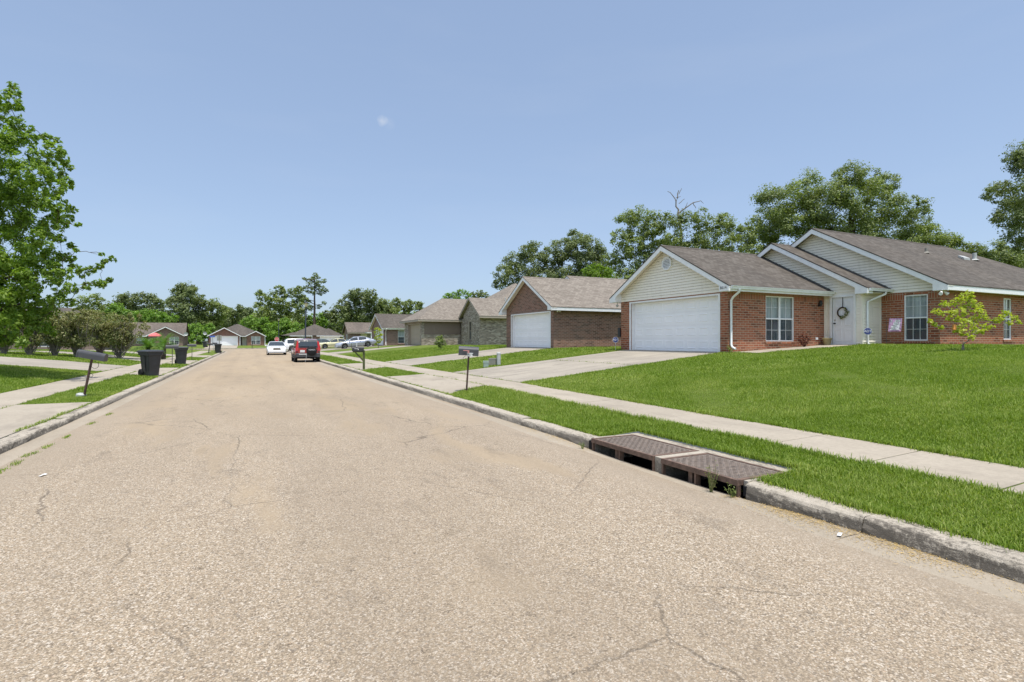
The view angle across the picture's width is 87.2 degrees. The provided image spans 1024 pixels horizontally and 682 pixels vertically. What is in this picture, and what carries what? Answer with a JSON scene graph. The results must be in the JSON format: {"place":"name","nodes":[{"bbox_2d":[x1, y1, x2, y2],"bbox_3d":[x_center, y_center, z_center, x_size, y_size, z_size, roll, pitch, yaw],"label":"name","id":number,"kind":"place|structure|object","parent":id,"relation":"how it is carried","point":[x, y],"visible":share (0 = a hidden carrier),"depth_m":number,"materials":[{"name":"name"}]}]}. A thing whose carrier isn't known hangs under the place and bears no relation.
{"place":"outdoors","nodes":[
{"label":"outdoors","id":0,"kind":"place"},
{"bbox_2d":[0,357,125,370],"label":"driveway","id":1,"kind":"structure","parent":0,"point":[27,362],"depth_m":25.91,"materials":[{"name":"concrete"}]},
{"bbox_2d":[15,351,140,360],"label":"driveway","id":2,"kind":"structure","parent":0,"point":[129,357],"depth_m":36.79,"materials":[{"name":"concrete"}]},
{"bbox_2d":[0,351,209,407],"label":"sidewalk","id":3,"kind":"structure","parent":0,"point":[14,397],"depth_m":16.62,"materials":[{"name":"concrete"}]},
{"bbox_2d":[320,348,351,350],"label":"driveway","id":4,"kind":"structure","parent":0,"point":[333,349],"depth_m":69.19,"materials":[{"name":"concrete"}]},
{"bbox_2d":[319,338,344,348],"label":"parked car","id":5,"kind":"object","parent":4,"relation":"on","point":[330,343],"visible":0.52,"depth_m":78.53,"materials":[{"name":"beige paint"}]},
{"bbox_2d":[334,336,375,348],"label":"parked car","id":6,"kind":"object","parent":4,"relation":"on","point":[362,341],"visible":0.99,"depth_m":70.40,"materials":[{"name":"silver paint"}]},
{"bbox_2d":[387,354,482,365],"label":"driveway","id":7,"kind":"structure","parent":0,"point":[422,360],"depth_m":31.31,"materials":[{"name":"concrete"}]},
{"bbox_2d":[457,347,548,355],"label":"driveway","id":8,"kind":"structure","parent":0,"point":[501,350],"depth_m":33.22,"materials":[{"name":"concrete"}]},
{"bbox_2d":[0,351,1023,681],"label":"road","id":9,"kind":"structure","parent":0,"point":[254,517],"depth_m":3.80,"materials":[{"name":"asphalt"}]},
{"bbox_2d":[265,341,287,354],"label":"parked car","id":10,"kind":"object","parent":9,"relation":"on","point":[276,347],"visible":1,"depth_m":57.94,"materials":[{"name":"white paint"}]},
{"bbox_2d":[290,339,319,361],"bbox_3d":[-15.588,0.745,40.574,2.100,1.710,4.745,0,0,-26],"label":"parked car","id":11,"kind":"object","parent":9,"relation":"on","point":[305,348],"visible":1,"depth_m":38.73,"materials":[{"name":"red paint"}]},
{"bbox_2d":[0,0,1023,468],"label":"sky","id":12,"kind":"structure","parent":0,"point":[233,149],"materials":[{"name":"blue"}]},
{"bbox_2d":[2,341,1023,551],"bbox_3d":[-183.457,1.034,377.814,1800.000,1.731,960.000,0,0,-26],"label":"ground","id":13,"kind":"structure","parent":0,"point":[212,352],"depth_m":11.87,"materials":[{"name":"plant"}]},
{"bbox_2d":[0,320,26,353],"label":"tall shrub","id":14,"kind":"object","parent":13,"relation":"on","point":[3,349],"visible":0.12,"depth_m":30.07,"materials":[{"name":"green plant"}]},
{"bbox_2d":[10,318,50,354],"bbox_3d":[-27.800,-0.339,30.916,2.194,2.553,1.785,0,0,-26],"label":"tall shrub","id":15,"kind":"object","parent":13,"relation":"on","point":[36,339],"visible":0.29,"depth_m":30.85,"materials":[{"name":"green plant"}]},
{"bbox_2d":[0,402,90,438],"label":"apron","id":16,"kind":"object","parent":13,"relation":"on","point":[14,417],"visible":0.7,"depth_m":10.63,"materials":[{"name":"concrete"}]},
{"bbox_2d":[0,370,100,392],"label":"edge grass","id":17,"kind":"structure","parent":13,"relation":"on","point":[23,387],"depth_m":17.31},
{"bbox_2d":[0,388,115,428],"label":"grass","id":18,"kind":"structure","parent":13,"relation":"on","point":[57,396],"depth_m":13.16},
{"bbox_2d":[42,311,74,355],"bbox_3d":[-27.372,-0.415,32.181,1.910,2.887,1.958,0,0,-41],"label":"tall shrub","id":19,"kind":"object","parent":13,"relation":"on","point":[56,343],"visible":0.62,"depth_m":31.97,"materials":[{"name":"green plant"}]},
{"bbox_2d":[0,81,117,349],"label":"shade tree","id":20,"kind":"object","parent":13,"relation":"on","point":[26,266],"visible":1,"depth_m":18.66,"materials":[{"name":"green plant"}]},
{"bbox_2d":[9,308,118,349],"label":"pale house","id":21,"kind":"structure","parent":13,"relation":"on","point":[44,346],"depth_m":48.95,"materials":[{"name":"beige"}]},
{"bbox_2d":[54,308,103,355],"bbox_3d":[-26.788,-0.441,33.184,2.508,3.116,2.281,0,0,-26],"label":"tall shrub","id":22,"kind":"object","parent":13,"relation":"on","point":[77,336],"visible":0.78,"depth_m":32.94,"materials":[{"name":"green plant"}]},
{"bbox_2d":[0,364,172,392],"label":"grass","id":23,"kind":"structure","parent":13,"relation":"on","point":[123,380],"depth_m":19.04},
{"bbox_2d":[72,292,109,311],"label":"bushy tree","id":24,"kind":"object","parent":13,"relation":"on","point":[90,305],"visible":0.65,"depth_m":69.27,"materials":[{"name":"green plant"}]},
{"bbox_2d":[76,349,107,396],"bbox_3d":[-11.093,0.938,14.068,0.672,1.302,0.200,11,-2,-8],"label":"mailbox","id":25,"kind":"object","parent":13,"relation":"on","point":[91,355],"visible":0.91,"depth_m":14.03,"materials":[{"name":"metal"}]},
{"bbox_2d":[80,309,115,352],"bbox_3d":[-28.617,-0.510,37.123,2.327,3.317,2.159,0,0,40],"label":"tall shrub","id":26,"kind":"object","parent":13,"relation":"on","point":[102,344],"visible":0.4,"depth_m":36.78,"materials":[{"name":"green plant"}]},
{"bbox_2d":[0,349,207,370],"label":"grass","id":27,"kind":"structure","parent":13,"relation":"on","point":[60,356],"depth_m":31.46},
{"bbox_2d":[0,351,224,453],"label":"kerb","id":28,"kind":"structure","parent":13,"relation":"on","point":[12,441],"depth_m":10.76,"materials":[{"name":"concrete"}]},
{"bbox_2d":[0,351,226,466],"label":"gutter pan","id":29,"kind":"object","parent":13,"relation":"on","point":[16,452],"visible":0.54,"depth_m":10.05,"materials":[{"name":"concrete"}]},
{"bbox_2d":[100,303,136,321],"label":"bushy tree","id":30,"kind":"object","parent":13,"relation":"on","point":[114,307],"visible":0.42,"depth_m":104.38,"materials":[{"name":"green plant"}]},
{"bbox_2d":[90,312,150,357],"bbox_3d":[-25.963,-0.309,35.526,3.179,3.201,2.743,0,0,37],"label":"tall shrub","id":31,"kind":"object","parent":13,"relation":"on","point":[123,339],"visible":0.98,"depth_m":35.47,"materials":[{"name":"green plant"}]},
{"bbox_2d":[91,376,158,401],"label":"edge grass","id":32,"kind":"structure","parent":13,"relation":"on","point":[116,392],"depth_m":15.77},
{"bbox_2d":[106,291,170,322],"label":"oak tree","id":33,"kind":"object","parent":13,"relation":"on","point":[155,303],"visible":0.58,"depth_m":169.15,"materials":[{"name":"green plant"}]},
{"bbox_2d":[128,336,163,353],"bbox_3d":[-25.709,0.573,37.986,2.319,1.780,2.232,0,0,-26],"label":"sago palm","id":34,"kind":"object","parent":13,"relation":"on","point":[149,344],"visible":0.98,"depth_m":37.77,"materials":[{"name":"green plant"}]},
{"bbox_2d":[126,308,179,322],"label":"bushy tree","id":35,"kind":"object","parent":13,"relation":"on","point":[159,316],"visible":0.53,"depth_m":139.29,"materials":[{"name":"green plant"}]},
{"bbox_2d":[129,368,178,375],"bbox_3d":[-16.769,1.526,25.263,1.280,0.186,7.500,0,0,-26],"label":"apron","id":36,"kind":"object","parent":13,"relation":"on","point":[163,370],"visible":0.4,"depth_m":25.56,"materials":[{"name":"concrete"}]},
{"bbox_2d":[136,350,164,375],"bbox_3d":[-14.979,0.945,22.248,0.858,1.085,0.730,0,0,26],"label":"wheelie bin","id":37,"kind":"object","parent":36,"relation":"on","point":[150,362],"visible":0.96,"depth_m":22.03,"materials":[{"name":"plastic"}]},
{"bbox_2d":[124,322,189,345],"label":"brick house","id":38,"kind":"structure","parent":13,"relation":"on","point":[180,331],"depth_m":100.93,"materials":[{"name":"brown brick"}]},
{"bbox_2d":[149,332,179,358],"bbox_3d":[-25.937,0.452,39.921,2.464,2.140,2.442,0,0,-26],"label":"sago palm","id":39,"kind":"object","parent":13,"relation":"on","point":[164,342],"visible":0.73,"depth_m":39.88,"materials":[{"name":"green plant"}]},
{"bbox_2d":[168,360,196,363],"bbox_3d":[-21.901,1.526,35.833,1.280,0.186,7.200,0,0,-26],"label":"apron","id":40,"kind":"object","parent":13,"relation":"on","point":[189,361],"visible":0.36,"depth_m":36.05,"materials":[{"name":"concrete"}]},
{"bbox_2d":[174,347,188,363],"bbox_3d":[-20.332,0.940,33.018,0.730,1.085,0.858,0,0,-41],"label":"wheelie bin","id":41,"kind":"object","parent":40,"relation":"on","point":[181,354],"visible":0.92,"depth_m":32.77,"materials":[{"name":"plastic"}]},
{"bbox_2d":[163,281,206,343],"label":"oak tree","id":42,"kind":"object","parent":13,"relation":"on","point":[180,304],"visible":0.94,"depth_m":148.29,"materials":[{"name":"green plant"}]},
{"bbox_2d":[188,322,215,344],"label":"bushy tree","id":43,"kind":"object","parent":13,"relation":"on","point":[195,329],"visible":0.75,"depth_m":127.50,"materials":[{"name":"green plant"}]},
{"bbox_2d":[197,298,231,342],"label":"oak tree","id":44,"kind":"object","parent":13,"relation":"on","point":[218,315],"visible":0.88,"depth_m":151.19,"materials":[{"name":"green plant"}]},
{"bbox_2d":[203,324,265,345],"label":"brick house","id":45,"kind":"structure","parent":13,"relation":"on","point":[238,334],"depth_m":108.71,"materials":[{"name":"brick"}]},
{"bbox_2d":[211,336,237,345],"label":"garage door","id":46,"kind":"structure","parent":45,"relation":"in","point":[226,340],"depth_m":107.23,"materials":[{"name":"metal"}]},
{"bbox_2d":[205,349,266,351],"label":"road junction","id":47,"kind":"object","parent":13,"relation":"on","point":[236,350],"visible":0.06,"depth_m":82.54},
{"bbox_2d":[221,304,253,327],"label":"oak tree","id":48,"kind":"object","parent":13,"relation":"on","point":[243,314],"visible":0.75,"depth_m":173.89,"materials":[{"name":"green plant"}]},
{"bbox_2d":[97,307,415,338],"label":"woodland","id":49,"kind":"object","parent":13,"relation":"on","point":[337,322],"visible":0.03,"depth_m":191.12,"materials":[{"name":"green plant"}]},
{"bbox_2d":[239,315,279,342],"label":"bushy tree","id":50,"kind":"object","parent":13,"relation":"on","point":[270,333],"visible":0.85,"depth_m":140.83,"materials":[{"name":"green plant"}]},
{"bbox_2d":[252,285,290,342],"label":"oak tree","id":51,"kind":"object","parent":13,"relation":"on","point":[280,308],"visible":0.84,"depth_m":149.01,"materials":[{"name":"green plant"}]},
{"bbox_2d":[267,317,299,341],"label":"bushy tree","id":52,"kind":"object","parent":13,"relation":"on","point":[294,326],"visible":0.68,"depth_m":144.34,"materials":[{"name":"green plant"}]},
{"bbox_2d":[284,285,312,327],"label":"oak tree","id":53,"kind":"object","parent":13,"relation":"on","point":[301,309],"visible":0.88,"depth_m":149.18,"materials":[{"name":"green plant"}]},
{"bbox_2d":[283,338,320,350],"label":"parked car","id":54,"kind":"object","parent":13,"relation":"on","point":[289,342],"visible":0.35,"depth_m":73.38,"materials":[{"name":"white paint"}]},
{"bbox_2d":[281,324,343,340],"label":"brick house","id":55,"kind":"structure","parent":13,"relation":"on","point":[314,331],"depth_m":128.52,"materials":[{"name":"brick"}]},
{"bbox_2d":[300,312,328,329],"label":"bushy tree","id":56,"kind":"object","parent":13,"relation":"on","point":[321,320],"visible":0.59,"depth_m":159.41,"materials":[{"name":"green plant"}]},
{"bbox_2d":[301,272,328,323],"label":"pine tree","id":57,"kind":"object","parent":13,"relation":"on","point":[314,287],"visible":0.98,"depth_m":139.66,"materials":[{"name":"green plant"}]},
{"bbox_2d":[322,288,385,330],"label":"oak tree","id":58,"kind":"object","parent":13,"relation":"on","point":[370,308],"visible":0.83,"depth_m":151.97,"materials":[{"name":"green plant"}]},
{"bbox_2d":[320,355,391,369],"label":"verge grass","id":59,"kind":"structure","parent":13,"relation":"on","point":[335,359],"depth_m":36.20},
{"bbox_2d":[342,322,371,345],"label":"brick house","id":60,"kind":"structure","parent":13,"relation":"on","point":[352,329],"depth_m":98.91,"materials":[{"name":"brown"}]},
{"bbox_2d":[351,343,364,369],"bbox_3d":[-7.551,0.848,26.409,0.645,1.430,0.201,0,0,-14],"label":"mailbox","id":61,"kind":"object","parent":13,"relation":"on","point":[357,349],"visible":0.93,"depth_m":26.37,"materials":[{"name":"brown wood"}]},
{"bbox_2d":[340,363,383,369],"bbox_3d":[-8.254,1.484,29.647,1.430,0.222,7.250,0,0,-26],"label":"apron","id":62,"kind":"object","parent":13,"relation":"on","point":[358,365],"visible":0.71,"depth_m":29.43,"materials":[{"name":"concrete"}]},
{"bbox_2d":[369,314,411,345],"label":"brick house","id":63,"kind":"structure","parent":13,"relation":"on","point":[391,327],"depth_m":72.98,"materials":[{"name":"brick"}]},
{"bbox_2d":[378,297,423,313],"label":"oak tree","id":64,"kind":"object","parent":13,"relation":"on","point":[396,307],"visible":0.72,"depth_m":139.68,"materials":[{"name":"green plant"}]},
{"bbox_2d":[362,368,495,392],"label":"verge grass","id":65,"kind":"structure","parent":13,"relation":"on","point":[389,372],"depth_m":22.52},
{"bbox_2d":[388,374,482,393],"bbox_3d":[-2.729,1.465,18.268,1.430,0.259,7.650,0,0,-26],"label":"apron","id":66,"kind":"object","parent":13,"relation":"on","point":[440,384],"visible":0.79,"depth_m":17.68,"materials":[{"name":"concrete"}]},
{"bbox_2d":[441,289,471,298],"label":"tree","id":67,"kind":"object","parent":13,"relation":"on","point":[455,295],"visible":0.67,"depth_m":87.64,"materials":[{"name":"green plant"}]},
{"bbox_2d":[399,283,516,344],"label":"brick house","id":68,"kind":"structure","parent":13,"relation":"on","point":[475,321],"depth_m":56.56,"materials":[{"name":"beige"}]},
{"bbox_2d":[408,323,419,344],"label":"garage door","id":69,"kind":"structure","parent":68,"relation":"in","point":[414,329],"depth_m":59.34,"materials":[{"name":"metal"}]},
{"bbox_2d":[458,346,478,389],"bbox_3d":[-1.232,0.851,14.904,0.552,1.354,0.228,4,0,-4],"label":"mailbox","id":70,"kind":"object","parent":13,"relation":"on","point":[468,351],"visible":0.98,"depth_m":14.83,"materials":[{"name":"metal"}]},
{"bbox_2d":[345,344,620,367],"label":"lawn grass","id":71,"kind":"structure","parent":13,"relation":"on","point":[411,354],"depth_m":34.11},
{"bbox_2d":[445,392,601,435],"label":"edge grass","id":72,"kind":"structure","parent":13,"relation":"on","point":[527,414],"depth_m":10.24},
{"bbox_2d":[490,228,612,290],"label":"oak tree","id":73,"kind":"object","parent":13,"relation":"on","point":[589,254],"visible":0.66,"depth_m":72.84,"materials":[{"name":"green plant"}]},
{"bbox_2d":[442,387,661,427],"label":"verge grass","id":74,"kind":"structure","parent":13,"relation":"on","point":[514,399],"depth_m":11.17,"materials":[{"name":"plant"}]},
{"bbox_2d":[499,276,626,347],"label":"brick house","id":75,"kind":"structure","parent":13,"relation":"on","point":[565,312],"depth_m":33.44,"materials":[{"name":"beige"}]},
{"bbox_2d":[511,311,550,347],"bbox_3d":[1.250,-0.630,34.379,0.318,2.200,5.400,0,0,-26],"label":"garage door","id":76,"kind":"structure","parent":75,"relation":"in","point":[527,329],"depth_m":34.58,"materials":[{"name":"metal"}]},
{"bbox_2d":[581,262,614,277],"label":"tree","id":77,"kind":"object","parent":13,"relation":"on","point":[593,270],"visible":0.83,"depth_m":45.74,"materials":[{"name":"green plant"}]},
{"bbox_2d":[525,351,722,381],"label":"edge grass","id":78,"kind":"structure","parent":13,"relation":"on","point":[530,380],"depth_m":17.84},
{"bbox_2d":[599,204,674,278],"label":"oak tree","id":79,"kind":"object","parent":13,"relation":"on","point":[642,251],"visible":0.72,"depth_m":51.75,"materials":[{"name":"green plant"}]},
{"bbox_2d":[286,350,1023,583],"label":"kerb","id":80,"kind":"structure","parent":13,"relation":"on","point":[997,560],"depth_m":4.54,"materials":[{"name":"concrete"}]},
{"bbox_2d":[287,352,1023,604],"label":"gutter pan","id":81,"kind":"object","parent":13,"relation":"on","point":[969,578],"visible":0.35,"depth_m":4.31,"materials":[{"name":"concrete"}]},
{"bbox_2d":[705,460,717,491],"bbox_3d":[2.160,1.485,5.793,0.165,0.373,0.191,0,0,27],"label":"weed","id":82,"kind":"object","parent":81,"relation":"on","point":[710,485],"visible":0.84,"depth_m":5.78,"materials":[{"name":"green plant"}]},
{"bbox_2d":[715,494,1023,600],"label":"dry clippings","id":83,"kind":"object","parent":81,"relation":"on","point":[833,527],"visible":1,"depth_m":4.24,"materials":[{"name":"plant"}]},
{"bbox_2d":[670,188,703,246],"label":"dead tree","id":84,"kind":"object","parent":13,"relation":"on","point":[682,209],"visible":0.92,"depth_m":49.97,"materials":[{"name":"wood"}]},
{"bbox_2d":[589,433,790,498],"bbox_3d":[2.160,1.987,6.963,0.970,1.066,2.840,0,0,-26],"label":"storm drain","id":85,"kind":"object","parent":13,"relation":"in","point":[684,462],"visible":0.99,"depth_m":6.74,"materials":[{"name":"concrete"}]},
{"bbox_2d":[663,206,766,253],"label":"oak tree","id":86,"kind":"object","parent":13,"relation":"on","point":[699,240],"visible":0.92,"depth_m":49.51,"materials":[{"name":"green plant"}]},
{"bbox_2d":[632,426,809,468],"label":"edge grass","id":87,"kind":"structure","parent":13,"relation":"on","point":[746,454],"depth_m":6.79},
{"bbox_2d":[422,343,1023,385],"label":"lawn grass","id":88,"kind":"structure","parent":13,"relation":"on","point":[806,356],"depth_m":16.98,"materials":[{"name":"plant"}]},
{"bbox_2d":[570,420,927,482],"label":"verge grass","id":89,"kind":"structure","parent":13,"relation":"on","point":[821,468],"depth_m":6.70,"materials":[{"name":"plant"}]},
{"bbox_2d":[522,381,1023,467],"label":"edge grass","id":90,"kind":"structure","parent":13,"relation":"on","point":[879,440],"depth_m":7.80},
{"bbox_2d":[547,349,1023,419],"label":"lawn grass","id":91,"kind":"structure","parent":13,"relation":"on","point":[952,391],"depth_m":11.72,"materials":[{"name":"plant"}]},
{"bbox_2d":[740,344,854,352],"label":"front walk","id":92,"kind":"structure","parent":13,"relation":"on","point":[771,350],"depth_m":20.72,"materials":[{"name":"concrete"}]},
{"bbox_2d":[609,228,1023,352],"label":"brick house","id":93,"kind":"structure","parent":13,"relation":"on","point":[769,296],"depth_m":21.80,"materials":[{"name":"beige"}]},
{"bbox_2d":[629,293,719,351],"bbox_3d":[6.836,-0.650,22.874,0.318,2.240,5.420,0,0,-26],"label":"garage door","id":94,"kind":"structure","parent":93,"relation":"in","point":[690,323],"depth_m":22.76,"materials":[{"name":"metal"}]},
{"bbox_2d":[765,296,795,343],"bbox_3d":[10.605,-0.795,21.338,1.760,1.870,0.155,0,0,-26],"label":"window","id":95,"kind":"structure","parent":93,"relation":"in","point":[779,323],"depth_m":21.37,"materials":[{"name":"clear glass"}]},
{"bbox_2d":[830,294,855,344],"bbox_3d":[13.390,-0.790,21.765,0.135,2.060,1.060,0,0,-26],"label":"front door","id":96,"kind":"structure","parent":93,"relation":"in","point":[844,330],"depth_m":21.76,"materials":[{"name":"paint"}]},
{"bbox_2d":[902,294,929,342],"bbox_3d":[15.404,-0.810,20.481,0.155,1.840,0.930,0,0,-26],"label":"window","id":97,"kind":"structure","parent":93,"relation":"in","point":[915,306],"depth_m":20.54,"materials":[{"name":"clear glass"}]},
{"bbox_2d":[1003,298,1012,341],"bbox_3d":[20.187,-0.815,21.956,0.780,1.770,0.155,0,0,-26],"label":"window","id":98,"kind":"structure","parent":93,"relation":"in","point":[1007,329],"depth_m":22.05,"materials":[{"name":"white glass"}]},
{"bbox_2d":[746,159,939,251],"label":"oak tree","id":99,"kind":"object","parent":13,"relation":"on","point":[782,222],"visible":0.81,"depth_m":50.42,"materials":[{"name":"green plant"}]},
{"bbox_2d":[742,394,1023,467],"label":"lawn grass","id":100,"kind":"structure","parent":13,"relation":"on","point":[953,434],"depth_m":7.75,"materials":[{"name":"plant"}]},
{"bbox_2d":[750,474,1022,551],"bbox_3d":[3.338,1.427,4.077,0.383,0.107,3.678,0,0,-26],"label":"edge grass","id":101,"kind":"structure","parent":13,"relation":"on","point":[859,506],"depth_m":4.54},
{"bbox_2d":[886,318,901,343],"bbox_3d":[14.517,-0.273,20.426,0.497,1.127,0.046,0,0,39],"label":"garden flag","id":102,"kind":"object","parent":13,"relation":"on","point":[895,324],"visible":0.93,"depth_m":20.42,"materials":[{"name":"multicoloured fabric"}]},
{"bbox_2d":[771,472,1023,551],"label":"verge grass","id":103,"kind":"structure","parent":13,"relation":"on","point":[930,489],"depth_m":4.78,"materials":[{"name":"plant"}]},
{"bbox_2d":[896,220,996,260],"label":"oak tree","id":104,"kind":"object","parent":13,"relation":"on","point":[953,241],"visible":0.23,"depth_m":49.27,"materials":[{"name":"green plant"}]},
{"bbox_2d":[927,290,1022,349],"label":"young tree","id":105,"kind":"object","parent":13,"relation":"on","point":[963,313],"visible":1,"depth_m":16.13,"materials":[{"name":"green plant"}]},
{"bbox_2d":[977,236,1023,268],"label":"oak tree","id":106,"kind":"object","parent":13,"relation":"on","point":[1002,253],"visible":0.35,"depth_m":55.25,"materials":[{"name":"green plant"}]},
{"bbox_2d":[979,140,1023,254],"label":"oak tree","id":107,"kind":"object","parent":13,"relation":"on","point":[1015,206],"visible":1,"depth_m":43.57,"materials":[{"name":"green plant"}]},
{"bbox_2d":[455,360,630,382],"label":"driveway","id":108,"kind":"structure","parent":0,"point":[522,372],"depth_m":19.66,"materials":[{"name":"concrete"}]},
{"bbox_2d":[552,350,717,364],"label":"driveway","id":109,"kind":"structure","parent":0,"point":[633,357],"depth_m":21.62,"materials":[{"name":"concrete"}]},
{"bbox_2d":[320,352,1023,493],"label":"sidewalk","id":110,"kind":"structure","parent":0,"point":[1003,475],"depth_m":7.44,"materials":[{"name":"concrete"}]},
{"bbox_2d":[494,386,1020,494],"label":"edge grass","id":111,"kind":"structure","parent":0,"point":[765,439],"depth_m":6.70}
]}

